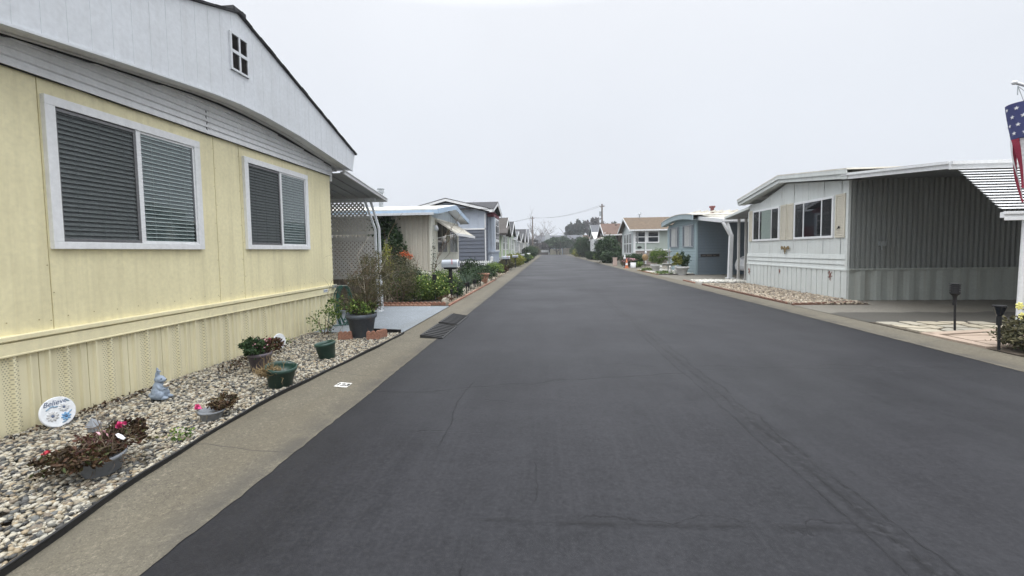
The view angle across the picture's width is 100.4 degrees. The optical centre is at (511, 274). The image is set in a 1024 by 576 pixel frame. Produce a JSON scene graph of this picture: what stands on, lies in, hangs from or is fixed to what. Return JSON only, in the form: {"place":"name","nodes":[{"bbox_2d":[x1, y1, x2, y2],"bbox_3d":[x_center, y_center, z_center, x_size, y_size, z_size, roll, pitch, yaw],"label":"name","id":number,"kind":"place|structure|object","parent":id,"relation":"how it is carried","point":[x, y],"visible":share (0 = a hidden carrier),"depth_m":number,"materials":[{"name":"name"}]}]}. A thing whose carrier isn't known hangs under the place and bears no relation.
{"place":"outdoors","nodes":[
{"label":"outdoors","id":0,"kind":"place"},
{"bbox_2d":[0,332,336,567],"bbox_3d":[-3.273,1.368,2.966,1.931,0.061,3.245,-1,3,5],"label":"gravel","id":1,"kind":"structure","parent":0,"point":[23,493],"depth_m":3.14,"materials":[{"name":"beige gravel"}]},
{"bbox_2d":[38,396,75,427],"bbox_3d":[-3.979,1.205,3.737,0.083,0.258,0.264,-1,3,5],"label":"round plaque","id":2,"kind":"object","parent":1,"relation":"on","point":[56,412],"visible":1,"depth_m":3.72,"materials":[{"name":"white ceramic"}]},
{"bbox_2d":[84,418,102,432],"bbox_3d":[-3.334,1.255,3.405,0.082,0.232,0.074,-1,3,5],"label":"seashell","id":3,"kind":"object","parent":1,"relation":"on","point":[91,424],"visible":0.57,"depth_m":3.38,"materials":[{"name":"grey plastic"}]},
{"bbox_2d":[17,398,177,490],"bbox_3d":[-2.858,1.124,2.945,0.772,0.503,0.684,1,4,30],"label":"planter bowl","id":4,"kind":"object","parent":1,"relation":"on","point":[92,458],"visible":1,"depth_m":2.86,"materials":[{"name":"grey stone"}]},
{"bbox_2d":[9,377,186,438],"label":"leaf litter","id":5,"kind":"object","parent":1,"relation":"on","point":[105,403],"visible":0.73,"depth_m":4.18,"materials":[{"name":"brown plant"}]},
{"bbox_2d":[148,368,172,399],"bbox_3d":[-3.608,1.120,4.371,0.212,0.329,0.150,-1,3,5],"label":"rabbit statue","id":6,"kind":"object","parent":1,"relation":"on","point":[160,390],"visible":1,"depth_m":4.33,"materials":[{"name":"blue paint"}]},
{"bbox_2d":[161,427,194,442],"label":"weeds","id":7,"kind":"object","parent":1,"relation":"on","point":[173,438],"visible":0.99,"depth_m":3.40,"materials":[{"name":"green plant"}]},
{"bbox_2d":[194,389,240,421],"bbox_3d":[-2.644,1.171,3.894,0.410,0.270,0.309,-3,4,-33],"label":"planter bowl","id":8,"kind":"object","parent":1,"relation":"on","point":[214,410],"visible":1,"depth_m":3.84,"materials":[{"name":"grey stone"}]},
{"bbox_2d":[141,332,401,394],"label":"gravel","id":9,"kind":"structure","parent":1,"relation":"on","point":[232,380],"depth_m":5.51,"materials":[{"name":"beige gravel"}]},
{"bbox_2d":[217,349,281,372],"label":"leaf litter","id":10,"kind":"object","parent":9,"relation":"on","point":[235,361],"visible":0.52,"depth_m":5.64,"materials":[{"name":"brown plant"}]},
{"bbox_2d":[238,336,284,371],"bbox_3d":[-3.254,0.978,5.535,0.419,0.510,0.621,1,3,23],"label":"plant pot","id":11,"kind":"object","parent":9,"relation":"on","point":[255,348],"visible":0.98,"depth_m":5.36,"materials":[{"name":"green plant"}]},
{"bbox_2d":[250,350,296,388],"bbox_3d":[-2.677,1.067,4.750,0.502,0.436,0.544,-1,3,5],"label":"plant pot","id":12,"kind":"object","parent":9,"relation":"on","point":[278,374],"visible":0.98,"depth_m":4.70,"materials":[{"name":"green plastic"}]},
{"bbox_2d":[306,306,339,334],"bbox_3d":[-3.443,0.830,7.841,0.639,0.590,0.578,-3,4,-40],"label":"shrub","id":13,"kind":"object","parent":9,"relation":"on","point":[328,328],"visible":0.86,"depth_m":7.83,"materials":[{"name":"green plant"}]},
{"bbox_2d":[314,340,335,359],"bbox_3d":[-2.650,1.077,6.049,0.285,0.267,0.284,-1,3,5],"label":"plant pot","id":14,"kind":"object","parent":9,"relation":"on","point":[325,349],"visible":0.96,"depth_m":5.96,"materials":[{"name":"green plastic"}]},
{"bbox_2d":[338,331,352,339],"bbox_3d":[-2.856,1.054,7.316,0.239,0.160,0.060,-1,3,-7],"label":"edging block","id":15,"kind":"object","parent":9,"relation":"on","point":[344,335],"depth_m":7.29,"materials":[{"name":"red brick"}]},
{"bbox_2d":[366,330,380,339],"bbox_3d":[-2.375,1.048,7.317,0.239,0.160,0.060,-2,3,-15],"label":"edging block","id":16,"kind":"object","parent":9,"relation":"on","point":[373,335],"depth_m":7.29,"materials":[{"name":"red brick"}]},
{"bbox_2d":[322,231,416,337],"bbox_3d":[-2.524,0.188,7.658,1.548,2.040,2.050,-4,4,-43],"label":"planter","id":17,"kind":"object","parent":1,"relation":"on","point":[361,321],"visible":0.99,"depth_m":7.50,"materials":[{"name":"blue stone"}]},
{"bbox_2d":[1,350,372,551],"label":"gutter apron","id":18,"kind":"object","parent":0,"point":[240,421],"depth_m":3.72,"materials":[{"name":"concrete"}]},
{"bbox_2d":[0,0,387,440],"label":"mobile home","id":19,"kind":"object","parent":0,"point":[173,188],"visible":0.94,"depth_m":4.78,"materials":[{"name":"yellow paint"}]},
{"bbox_2d":[39,93,204,248],"bbox_3d":[-4.113,-0.969,4.687,0.055,1.385,1.710,-1,3,5],"label":"window","id":20,"kind":"structure","parent":19,"relation":"in","point":[113,182],"depth_m":4.45,"materials":[{"name":"white plastic"}]},
{"bbox_2d":[241,156,310,249],"bbox_3d":[-3.904,-1.112,7.179,0.055,1.380,1.680,-1,3,5],"label":"window","id":21,"kind":"structure","parent":19,"relation":"in","point":[276,198],"depth_m":7.03,"materials":[{"name":"grey glass"}]},
{"bbox_2d":[328,283,354,325],"bbox_3d":[-3.521,0.703,8.729,0.403,1.056,0.527,-1,3,5],"label":"garden hose","id":22,"kind":"object","parent":19,"relation":"hanging from","point":[338,296],"visible":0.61,"depth_m":8.84,"materials":[{"name":"green rubber"}]},
{"bbox_2d":[315,306,448,331],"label":"driveway","id":23,"kind":"structure","parent":0,"point":[403,318],"depth_m":9.90,"materials":[{"name":"grey concrete"}]},
{"bbox_2d":[383,304,430,305],"bbox_3d":[-3.428,0.866,11.985,2.334,0.070,0.060,-1,3,5],"label":"scalloped edging","id":24,"kind":"object","parent":23,"relation":"on","point":[406,304],"visible":0.6,"depth_m":11.91,"materials":[{"name":"brick"}]},
{"bbox_2d":[379,291,471,305],"bbox_3d":[-8.138,0.799,14.747,13.290,0.001,4.700,-1,3,5],"label":"planting bed","id":25,"kind":"object","parent":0,"point":[427,301],"visible":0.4,"depth_m":13.06,"materials":[{"name":"soil"}]},
{"bbox_2d":[333,241,375,275],"bbox_3d":[-7.440,-0.042,12.652,7.050,1.900,0.060,-1,3,5],"label":"board fence","id":26,"kind":"object","parent":25,"relation":"on","point":[351,255],"depth_m":12.37,"materials":[{"name":"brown wood"}]},
{"bbox_2d":[378,240,394,300],"bbox_3d":[-4.077,-0.149,13.168,1.758,2.044,1.160,2,4,39],"label":"shrub","id":27,"kind":"object","parent":25,"relation":"on","point":[386,256],"visible":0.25,"depth_m":13.23,"materials":[{"name":"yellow plant"}]},
{"bbox_2d":[367,215,408,271],"bbox_3d":[-4.848,-0.884,16.505,1.994,3.099,1.621,-1,3,5],"label":"ivy","id":28,"kind":"object","parent":25,"relation":"on","point":[390,230],"visible":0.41,"depth_m":16.21,"materials":[{"name":"green plant"}]},
{"bbox_2d":[379,244,421,302],"bbox_3d":[-3.366,-0.039,12.547,1.648,1.872,1.594,-1,3,5],"label":"shrub","id":29,"kind":"object","parent":25,"relation":"on","point":[411,277],"visible":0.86,"depth_m":12.44,"materials":[{"name":"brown plant"}]},
{"bbox_2d":[388,277,418,301],"bbox_3d":[-3.326,0.456,12.997,1.173,0.834,1.056,-1,3,5],"label":"shrub","id":30,"kind":"object","parent":25,"relation":"on","point":[405,297],"visible":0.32,"depth_m":12.80,"materials":[{"name":"green plant"}]},
{"bbox_2d":[394,263,431,287],"bbox_3d":[-3.273,0.192,14.307,1.325,1.215,1.299,-1,3,5],"label":"shrub","id":31,"kind":"object","parent":25,"relation":"on","point":[418,272],"visible":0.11,"depth_m":14.13,"materials":[{"name":"green plant"}]},
{"bbox_2d":[383,302,445,304],"bbox_3d":[-3.222,0.836,12.111,2.724,0.110,0.060,-1,3,5],"label":"scalloped edging","id":32,"kind":"object","parent":25,"relation":"on","point":[438,303],"visible":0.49,"depth_m":12.03,"materials":[{"name":"red brick"}]},
{"bbox_2d":[410,271,441,300],"bbox_3d":[-2.696,0.354,13.249,1.071,0.992,1.204,0,3,21],"label":"shrub","id":33,"kind":"object","parent":25,"relation":"on","point":[426,293],"visible":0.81,"depth_m":12.99,"materials":[{"name":"green plant"}]},
{"bbox_2d":[426,277,457,299],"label":"shrub","id":34,"kind":"object","parent":25,"relation":"on","point":[443,284],"visible":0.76,"depth_m":13.28,"materials":[{"name":"green plant"}]},
{"bbox_2d":[431,266,461,282],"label":"shrub","id":35,"kind":"object","parent":25,"relation":"on","point":[439,275],"visible":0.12,"depth_m":14.85,"materials":[{"name":"green plant"}]},
{"bbox_2d":[441,259,459,295],"bbox_3d":[-1.937,0.163,13.536,0.523,1.300,0.318,-1,3,5],"label":"mailbox","id":36,"kind":"object","parent":25,"relation":"on","point":[450,265],"visible":0.89,"depth_m":13.41,"materials":[{"name":"white plastic"}]},
{"bbox_2d":[444,276,466,295],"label":"shrub","id":37,"kind":"object","parent":25,"relation":"on","point":[461,288],"visible":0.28,"depth_m":13.94,"materials":[{"name":"green plant"}]},
{"bbox_2d":[446,279,493,303],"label":"gravel","id":38,"kind":"structure","parent":25,"relation":"on","point":[460,296],"depth_m":15.46,"materials":[{"name":"beige gravel"}]},
{"bbox_2d":[448,279,496,306],"bbox_3d":[-1.294,0.558,17.216,0.060,0.070,10.774,-1,3,5],"label":"brick edging","id":39,"kind":"object","parent":25,"relation":"on","point":[459,299],"visible":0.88,"depth_m":14.57,"materials":[{"name":"brick"}]},
{"bbox_2d":[419,198,501,267],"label":"house","id":40,"kind":"structure","parent":0,"point":[482,226],"depth_m":31.27,"materials":[{"name":"blue wood"}]},
{"bbox_2d":[495,218,498,240],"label":"window","id":41,"kind":"structure","parent":40,"relation":"in","point":[496,220],"depth_m":33.16,"materials":[{"name":"white glass"}]},
{"bbox_2d":[454,270,475,287],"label":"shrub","id":42,"kind":"object","parent":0,"point":[467,279],"visible":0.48,"depth_m":16.35,"materials":[{"name":"green plant"}]},
{"bbox_2d":[458,255,538,286],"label":"soil","id":43,"kind":"structure","parent":0,"point":[512,269],"depth_m":34.92,"materials":[{"name":"brown soil"}]},
{"bbox_2d":[332,188,474,282],"bbox_3d":[-7.714,-1.641,19.399,11.400,4.260,6.300,-1,3,5],"label":"mobile home","id":44,"kind":"object","parent":43,"relation":"on","point":[421,228],"visible":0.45,"depth_m":16.56,"materials":[{"name":"beige metal"}]},
{"bbox_2d":[436,218,447,252],"bbox_3d":[-2.977,-1.609,18.150,0.045,1.420,1.700,-1,3,5],"label":"window","id":45,"kind":"structure","parent":44,"relation":"in","point":[442,230],"depth_m":18.03,"materials":[{"name":"beige"}]},
{"bbox_2d":[431,205,465,274],"bbox_3d":[-2.766,-1.127,16.495,2.740,3.420,1.575,0,3,17],"label":"climbing plant","id":46,"kind":"object","parent":44,"relation":"attached to","point":[433,247],"visible":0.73,"depth_m":16.36,"materials":[{"name":"green plant"}]},
{"bbox_2d":[448,222,457,252],"bbox_3d":[-2.794,-1.732,20.339,0.045,1.420,1.700,-1,3,5],"label":"window","id":47,"kind":"structure","parent":44,"relation":"in","point":[453,243],"depth_m":20.31,"materials":[{"name":"beige"}]},
{"bbox_2d":[454,257,486,277],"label":"shrub","id":48,"kind":"object","parent":43,"relation":"on","point":[467,264],"visible":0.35,"depth_m":19.40,"materials":[{"name":"green plant"}]},
{"bbox_2d":[456,266,485,285],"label":"shrub","id":49,"kind":"object","parent":43,"relation":"on","point":[476,275],"visible":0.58,"depth_m":17.71,"materials":[{"name":"green plant"}]},
{"bbox_2d":[476,263,497,279],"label":"shrub","id":50,"kind":"object","parent":43,"relation":"on","point":[491,271],"visible":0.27,"depth_m":21.47,"materials":[{"name":"green plant"}]},
{"bbox_2d":[485,261,504,275],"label":"shrub","id":51,"kind":"object","parent":43,"relation":"on","point":[498,268],"visible":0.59,"depth_m":25.01,"materials":[{"name":"green plant"}]},
{"bbox_2d":[498,255,514,269],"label":"shrub","id":52,"kind":"object","parent":43,"relation":"on","point":[510,264],"visible":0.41,"depth_m":33.90,"materials":[{"name":"green plant"}]},
{"bbox_2d":[506,253,526,266],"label":"shrub","id":53,"kind":"object","parent":43,"relation":"on","point":[520,259],"visible":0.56,"depth_m":40.70,"materials":[{"name":"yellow plant"}]},
{"bbox_2d":[522,247,536,256],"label":"shrub","id":54,"kind":"object","parent":43,"relation":"on","point":[533,253],"visible":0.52,"depth_m":73.15,"materials":[{"name":"green plant"}]},
{"bbox_2d":[499,218,511,260],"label":"house","id":55,"kind":"structure","parent":0,"point":[505,234],"depth_m":43.44,"materials":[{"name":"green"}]},
{"bbox_2d":[509,222,515,254],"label":"house","id":56,"kind":"structure","parent":0,"point":[512,227],"depth_m":52.79,"materials":[{"name":"white"}]},
{"bbox_2d":[514,231,520,253],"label":"house","id":57,"kind":"structure","parent":0,"point":[517,238],"depth_m":61.63,"materials":[{"name":"white"}]},
{"bbox_2d":[515,229,527,248],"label":"house","id":58,"kind":"structure","parent":0,"point":[524,231],"depth_m":83.65,"materials":[{"name":"beige"}]},
{"bbox_2d":[519,233,524,252],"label":"house","id":59,"kind":"structure","parent":0,"point":[522,241],"depth_m":71.57,"materials":[{"name":"beige"}]},
{"bbox_2d":[139,254,1023,575],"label":"road","id":60,"kind":"structure","parent":0,"point":[565,414],"depth_m":3.18,"materials":[{"name":"grey asphalt"}]},
{"bbox_2d":[204,0,1023,239],"label":"sky","id":61,"kind":"structure","parent":0,"point":[652,108],"materials":[{"name":"white"}]},
{"bbox_2d":[570,255,666,269],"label":"soil","id":62,"kind":"structure","parent":0,"point":[643,266],"depth_m":38.87,"materials":[{"name":"brown soil"}]},
{"bbox_2d":[573,236,589,257],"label":"shrub","id":63,"kind":"object","parent":62,"relation":"on","point":[581,246],"visible":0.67,"depth_m":83.56,"materials":[{"name":"green plant"}]},
{"bbox_2d":[588,225,598,236],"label":"house","id":64,"kind":"structure","parent":62,"relation":"on","point":[593,228],"depth_m":81.21,"materials":[{"name":"grey"}]},
{"bbox_2d":[589,232,600,250],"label":"house","id":65,"kind":"structure","parent":62,"relation":"on","point":[593,237],"depth_m":70.84,"materials":[{"name":"white"}]},
{"bbox_2d":[592,233,621,260],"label":"shrub","id":66,"kind":"object","parent":62,"relation":"on","point":[609,243],"visible":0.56,"depth_m":50.82,"materials":[{"name":"green plant"}]},
{"bbox_2d":[596,223,621,259],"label":"house","id":67,"kind":"structure","parent":62,"relation":"on","point":[605,230],"depth_m":59.69,"materials":[{"name":"brown"}]},
{"bbox_2d":[599,250,619,262],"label":"shrub","id":68,"kind":"object","parent":62,"relation":"on","point":[607,257],"visible":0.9,"depth_m":47.33,"materials":[{"name":"green plant"}]},
{"bbox_2d":[630,253,643,261],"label":"shrub","id":69,"kind":"object","parent":62,"relation":"on","point":[637,257],"visible":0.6,"depth_m":37.10,"materials":[{"name":"green plant"}]},
{"bbox_2d":[617,212,673,264],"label":"house","id":70,"kind":"structure","parent":62,"relation":"on","point":[640,235],"depth_m":39.71,"materials":[{"name":"beige"}]},
{"bbox_2d":[637,231,646,242],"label":"window","id":71,"kind":"structure","parent":70,"relation":"in","point":[641,234],"depth_m":39.61,"materials":[{"name":"white plastic"}]},
{"bbox_2d":[647,230,658,242],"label":"window","id":72,"kind":"structure","parent":70,"relation":"in","point":[652,236],"depth_m":39.53,"materials":[{"name":"white plastic"}]},
{"bbox_2d":[640,269,692,273],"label":"gravel","id":73,"kind":"structure","parent":62,"relation":"on","point":[664,270],"depth_m":27.05,"materials":[{"name":"white gravel"}]},
{"bbox_2d":[647,247,668,270],"bbox_3d":[9.504,-0.978,27.600,1.658,1.653,1.244,-1,3,5],"label":"planter","id":74,"kind":"object","parent":73,"relation":"on","point":[654,256],"visible":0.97,"depth_m":27.39,"materials":[{"name":"white concrete"}]},
{"bbox_2d":[662,248,674,272],"bbox_3d":[9.550,-0.838,25.888,0.900,1.560,0.900,-1,3,5],"label":"fountain","id":75,"kind":"object","parent":73,"relation":"on","point":[668,264],"visible":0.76,"depth_m":25.80,"materials":[{"name":"grey stone"}]},
{"bbox_2d":[659,274,745,284],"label":"driveway","id":76,"kind":"structure","parent":0,"point":[693,277],"depth_m":22.37,"materials":[{"name":"grey concrete"}]},
{"bbox_2d":[672,251,690,274],"bbox_3d":[9.649,-0.702,24.371,1.104,1.452,0.995,1,3,22],"label":"planter","id":77,"kind":"object","parent":76,"relation":"on","point":[681,259],"visible":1,"depth_m":24.22,"materials":[{"name":"white concrete"}]},
{"bbox_2d":[661,206,747,278],"bbox_3d":[16.473,-2.116,25.231,12.450,4.030,9.811,-1,3,5],"label":"mobile home","id":78,"kind":"object","parent":76,"relation":"on","point":[706,240],"visible":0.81,"depth_m":24.39,"materials":[{"name":"blue"}]},
{"bbox_2d":[669,227,678,247],"bbox_3d":[10.870,-2.478,28.600,0.065,1.350,1.950,-1,3,5],"label":"window","id":79,"kind":"structure","parent":78,"relation":"in","point":[674,232],"depth_m":28.53,"materials":[{"name":"silver glass"}]},
{"bbox_2d":[682,224,693,246],"bbox_3d":[10.637,-2.321,25.814,0.065,1.350,1.950,-1,3,5],"label":"window","id":80,"kind":"structure","parent":78,"relation":"in","point":[687,230],"depth_m":25.68,"materials":[{"name":"grey glass"}]},
{"bbox_2d":[405,254,1023,356],"bbox_3d":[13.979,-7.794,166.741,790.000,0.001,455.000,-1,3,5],"label":"ground","id":81,"kind":"structure","parent":0,"point":[797,306],"depth_m":9.21,"materials":[{"name":"grey concrete"}]},
{"bbox_2d":[5,255,540,575],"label":"gutter","id":82,"kind":"object","parent":81,"relation":"on","point":[140,528],"visible":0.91,"depth_m":2.93,"materials":[{"name":"concrete"}]},
{"bbox_2d":[0,328,403,575],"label":"plastic edging","id":83,"kind":"object","parent":82,"relation":"on","point":[24,557],"visible":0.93,"depth_m":2.77,"materials":[{"name":"black plastic"}]},
{"bbox_2d":[420,323,456,338],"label":"curb ramp","id":84,"kind":"structure","parent":82,"relation":"on","point":[439,331],"depth_m":8.07,"materials":[{"name":"black rubber"}]},
{"bbox_2d":[438,313,467,324],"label":"curb ramp","id":85,"kind":"structure","parent":82,"relation":"on","point":[454,319],"depth_m":9.46,"materials":[{"name":"black rubber"}]},
{"bbox_2d":[528,206,556,242],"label":"bare tree","id":86,"kind":"object","parent":81,"relation":"on","point":[539,229],"visible":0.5,"depth_m":176.07,"materials":[{"name":"grey plant"}]},
{"bbox_2d":[543,235,573,254],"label":"round tree","id":87,"kind":"object","parent":81,"relation":"on","point":[561,242],"visible":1,"depth_m":152.01,"materials":[{"name":"green plant"}]},
{"bbox_2d":[535,234,581,253],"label":"house","id":88,"kind":"structure","parent":81,"relation":"on","point":[546,237],"depth_m":171.57,"materials":[{"name":"grey"}]},
{"bbox_2d":[563,222,575,234],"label":"tall tree","id":89,"kind":"object","parent":81,"relation":"on","point":[569,230],"visible":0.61,"depth_m":183.27,"materials":[{"name":"green plant"}]},
{"bbox_2d":[559,219,585,234],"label":"tall tree","id":90,"kind":"object","parent":81,"relation":"on","point":[578,225],"visible":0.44,"depth_m":186.71,"materials":[{"name":"green plant"}]},
{"bbox_2d":[583,217,605,234],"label":"broad tree","id":91,"kind":"object","parent":81,"relation":"on","point":[593,221],"visible":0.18,"depth_m":190.61,"materials":[{"name":"green plant"}]},
{"bbox_2d":[568,255,1023,371],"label":"gutter","id":92,"kind":"object","parent":81,"relation":"on","point":[1010,361],"visible":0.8,"depth_m":7.61,"materials":[{"name":"concrete"}]},
{"bbox_2d":[724,159,1023,325],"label":"mobile home","id":93,"kind":"object","parent":81,"relation":"on","point":[929,231],"visible":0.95,"depth_m":11.69,"materials":[{"name":"white metal"}]},
{"bbox_2d":[752,206,779,240],"bbox_3d":[9.670,-1.893,16.281,0.054,1.220,1.980,-1,3,5],"label":"window","id":94,"kind":"structure","parent":93,"relation":"in","point":[766,222],"depth_m":16.15,"materials":[{"name":"white plastic"}]},
{"bbox_2d":[793,196,834,239],"bbox_3d":[9.425,-1.730,13.385,0.045,1.220,2.000,-1,3,5],"label":"window","id":95,"kind":"structure","parent":93,"relation":"in","point":[813,219],"depth_m":13.28,"materials":[{"name":"glass"}]},
{"bbox_3d":[14.517,-0.517,0.238,12.341,3.700,8.630,-1,3,5],"label":"mobile home","id":96,"kind":"object","parent":81,"relation":"on","visible":0},
{"bbox_2d":[1005,80,1023,201],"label":"windsock flag","id":97,"kind":"object","parent":96,"relation":"attached to","point":[1014,112],"visible":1,"depth_m":5.40,"materials":[{"name":"multicoloured fabric"}]},
{"bbox_2d":[691,279,745,282],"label":"gravel","id":98,"kind":"structure","parent":0,"point":[718,280],"depth_m":18.94,"materials":[{"name":"white gravel"}]},
{"bbox_2d":[735,256,743,270],"bbox_3d":[14.020,-0.635,21.857,4.381,1.466,1.890,-1,3,5],"label":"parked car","id":99,"kind":"object","parent":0,"point":[742,263],"visible":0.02,"depth_m":22.17,"materials":[{"name":"white paint"}]},
{"bbox_2d":[702,283,867,304],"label":"gravel","id":100,"kind":"structure","parent":0,"point":[790,296],"depth_m":13.20,"materials":[{"name":"beige gravel"}]},
{"bbox_2d":[789,303,868,304],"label":"curb","id":101,"kind":"structure","parent":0,"point":[843,304],"depth_m":11.03,"materials":[{"name":"stone"}]},
{"bbox_2d":[702,284,787,303],"bbox_3d":[7.530,0.585,14.378,0.060,0.080,6.194,-1,3,5],"label":"brick edging","id":102,"kind":"object","parent":101,"relation":"on","point":[767,298],"visible":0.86,"depth_m":13.28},
{"bbox_2d":[792,301,854,305],"bbox_3d":[8.158,0.755,11.133,1.794,0.080,0.060,-1,3,-5],"label":"brick edging","id":103,"kind":"object","parent":101,"relation":"on","point":[807,303],"visible":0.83,"depth_m":11.07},
{"bbox_2d":[794,299,1015,321],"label":"driveway","id":104,"kind":"structure","parent":0,"point":[915,310],"depth_m":9.86,"materials":[{"name":"concrete"}]},
{"bbox_2d":[872,322,1023,354],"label":"soil","id":105,"kind":"structure","parent":0,"point":[1015,351],"depth_m":6.04,"materials":[{"name":"brown soil"}]},
{"bbox_2d":[876,321,1005,333],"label":"flagstone path","id":106,"kind":"structure","parent":105,"relation":"on","point":[924,326],"depth_m":7.80,"materials":[{"name":"beige stone"}]},
{"bbox_2d":[949,283,961,330],"bbox_3d":[7.576,0.581,7.308,0.151,0.867,0.151,-1,3,5],"label":"path light","id":107,"kind":"object","parent":106,"relation":"on","point":[954,289],"visible":0.98,"depth_m":7.28,"materials":[{"name":"black plastic"}]},
{"bbox_2d":[920,329,1023,349],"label":"patio","id":108,"kind":"structure","parent":105,"relation":"on","point":[978,338],"depth_m":6.76,"materials":[{"name":"beige stone"}]},
{"bbox_2d":[992,305,1006,351],"bbox_3d":[6.845,0.761,6.003,0.146,0.671,0.143,-1,3,5],"label":"path light","id":109,"kind":"object","parent":105,"relation":"on","point":[999,310],"visible":0.97,"depth_m":5.99,"materials":[{"name":"black plastic"}]},
{"bbox_2d":[987,309,1023,349],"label":"shrub","id":110,"kind":"object","parent":105,"relation":"on","point":[1011,333],"visible":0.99,"depth_m":5.96,"materials":[{"name":"green plant"}]},
{"bbox_2d":[1015,302,1023,322],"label":"yellow flower","id":111,"kind":"object","parent":105,"relation":"on","point":[1019,305],"visible":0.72,"depth_m":7.35,"materials":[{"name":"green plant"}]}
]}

